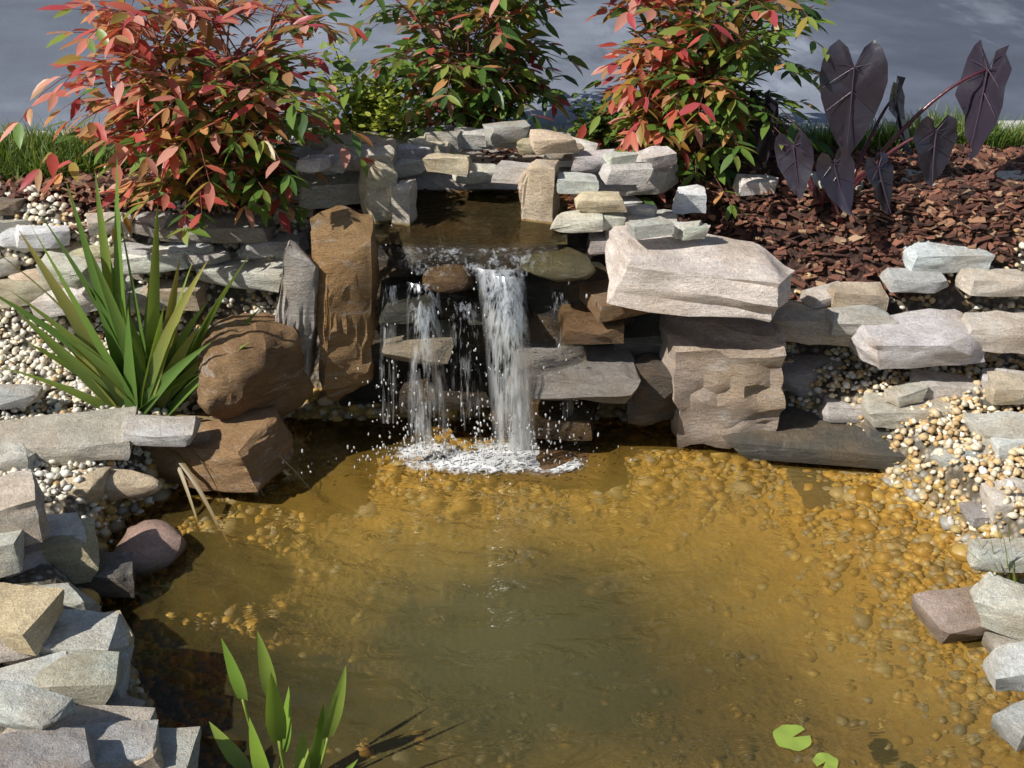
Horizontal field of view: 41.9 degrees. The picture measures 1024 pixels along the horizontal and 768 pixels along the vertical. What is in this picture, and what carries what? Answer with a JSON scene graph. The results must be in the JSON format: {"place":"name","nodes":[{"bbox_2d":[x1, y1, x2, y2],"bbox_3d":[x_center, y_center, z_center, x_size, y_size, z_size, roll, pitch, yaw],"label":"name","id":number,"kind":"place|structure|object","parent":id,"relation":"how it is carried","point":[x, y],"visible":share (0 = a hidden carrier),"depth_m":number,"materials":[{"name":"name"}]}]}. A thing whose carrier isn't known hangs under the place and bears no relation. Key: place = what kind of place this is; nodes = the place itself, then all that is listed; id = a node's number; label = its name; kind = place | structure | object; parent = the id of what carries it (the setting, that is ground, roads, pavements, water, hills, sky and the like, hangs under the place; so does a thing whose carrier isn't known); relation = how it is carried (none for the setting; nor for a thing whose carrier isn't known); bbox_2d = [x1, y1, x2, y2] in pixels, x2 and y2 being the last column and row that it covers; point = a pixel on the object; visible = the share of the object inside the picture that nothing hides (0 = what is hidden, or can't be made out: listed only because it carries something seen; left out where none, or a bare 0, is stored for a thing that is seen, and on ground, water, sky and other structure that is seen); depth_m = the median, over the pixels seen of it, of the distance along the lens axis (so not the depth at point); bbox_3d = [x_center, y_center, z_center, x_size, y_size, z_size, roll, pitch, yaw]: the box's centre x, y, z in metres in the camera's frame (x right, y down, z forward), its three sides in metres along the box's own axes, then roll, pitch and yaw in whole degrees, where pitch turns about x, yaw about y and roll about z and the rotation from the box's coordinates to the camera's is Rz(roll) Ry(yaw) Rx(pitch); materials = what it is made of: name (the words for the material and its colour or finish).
{"place":"outdoors","nodes":[
{"label":"outdoors","id":0,"kind":"place"},
{"bbox_2d":[0,0,1023,130],"bbox_3d":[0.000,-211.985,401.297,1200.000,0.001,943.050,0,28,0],"label":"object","id":1,"kind":"structure","parent":0,"point":[927,46],"depth_m":4.99,"materials":[{"name":"concrete"}]},
{"bbox_2d":[0,182,1023,578],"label":"gravel","id":2,"kind":"structure","parent":0,"point":[52,370],"depth_m":3.24,"materials":[{"name":"beige gravel"}]},
{"bbox_2d":[0,151,1023,733],"bbox_3d":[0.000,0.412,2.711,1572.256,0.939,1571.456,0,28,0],"label":"ground","id":3,"kind":"structure","parent":0,"point":[952,295],"depth_m":3.40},
{"bbox_2d":[0,166,313,524],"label":"plant","id":4,"kind":"object","parent":3,"relation":"on","point":[148,369],"visible":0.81,"depth_m":3.10,"materials":[{"name":"green plant"}]},
{"bbox_2d":[0,0,836,246],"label":"shrub","id":5,"kind":"object","parent":3,"relation":"on","point":[167,163],"depth_m":3.33,"materials":[{"name":"red plant"}]},
{"bbox_2d":[0,120,1023,767],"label":"rocks","id":6,"kind":"object","parent":3,"relation":"on","point":[688,328],"visible":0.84,"depth_m":3.18,"materials":[{"name":"grey stone"}]},
{"bbox_2d":[374,189,567,243],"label":"pool","id":7,"kind":"structure","parent":6,"relation":"on","point":[479,216],"depth_m":3.27,"materials":[{"name":"liquid"}]},
{"bbox_2d":[381,248,567,453],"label":"waterfall","id":8,"kind":"structure","parent":6,"relation":"on","point":[521,437],"depth_m":3.14,"materials":[{"name":"white liquid"}]},
{"bbox_2d":[927,514,1022,595],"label":"grass tuft","id":9,"kind":"object","parent":6,"relation":"on","point":[1009,574],"visible":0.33,"depth_m":2.68,"materials":[{"name":"green plant"}]},
{"bbox_2d":[0,142,1023,301],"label":"mulch","id":10,"kind":"object","parent":3,"relation":"on","point":[979,181],"visible":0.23,"depth_m":3.44,"materials":[{"name":"brown wood"}]},
{"bbox_2d":[749,39,1011,223],"bbox_3d":[0.913,-0.627,3.341,0.601,0.460,0.337,0,28,0],"label":"elephant ear","id":11,"kind":"object","parent":10,"relation":"on","point":[851,95],"visible":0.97,"depth_m":3.30},
{"bbox_2d":[0,100,1023,184],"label":"grass","id":12,"kind":"structure","parent":3,"relation":"on","point":[27,157],"depth_m":3.64,"materials":[{"name":"green plant"}]},
{"bbox_2d":[1,120,1023,145],"bbox_3d":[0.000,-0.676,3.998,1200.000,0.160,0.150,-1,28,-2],"label":"kerb","id":13,"kind":"structure","parent":3,"relation":"on","point":[566,128],"depth_m":4.00,"materials":[{"name":"concrete"}]},
{"bbox_2d":[77,385,1023,706],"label":"pebbles","id":14,"kind":"object","parent":3,"relation":"on","point":[335,415],"visible":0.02,"depth_m":3.10,"materials":[{"name":"beige gravel"}]},
{"bbox_2d":[100,417,1023,767],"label":"pond water","id":15,"kind":"structure","parent":0,"point":[660,601],"depth_m":2.74,"materials":[{"name":"brown liquid"}]},
{"bbox_2d":[209,631,357,767],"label":"plant","id":16,"kind":"object","parent":15,"relation":"in","point":[278,720],"visible":1,"depth_m":2.25,"materials":[{"name":"green plant"}]},
{"bbox_2d":[399,442,582,473],"bbox_3d":[-0.093,0.178,3.272,0.720,0.002,0.296,0,28,0],"label":"foam","id":17,"kind":"object","parent":15,"relation":"on","point":[473,463],"visible":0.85,"depth_m":3.26,"materials":[{"name":"white"}]},
{"bbox_2d":[282,225,663,484],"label":"droplets","id":18,"kind":"object","parent":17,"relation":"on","point":[452,437],"visible":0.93,"depth_m":3.21},
{"bbox_2d":[773,725,837,767],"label":"lily pads","id":19,"kind":"object","parent":15,"relation":"on","point":[783,736],"visible":0.75,"depth_m":2.40,"materials":[{"name":"green plant"}]}
]}

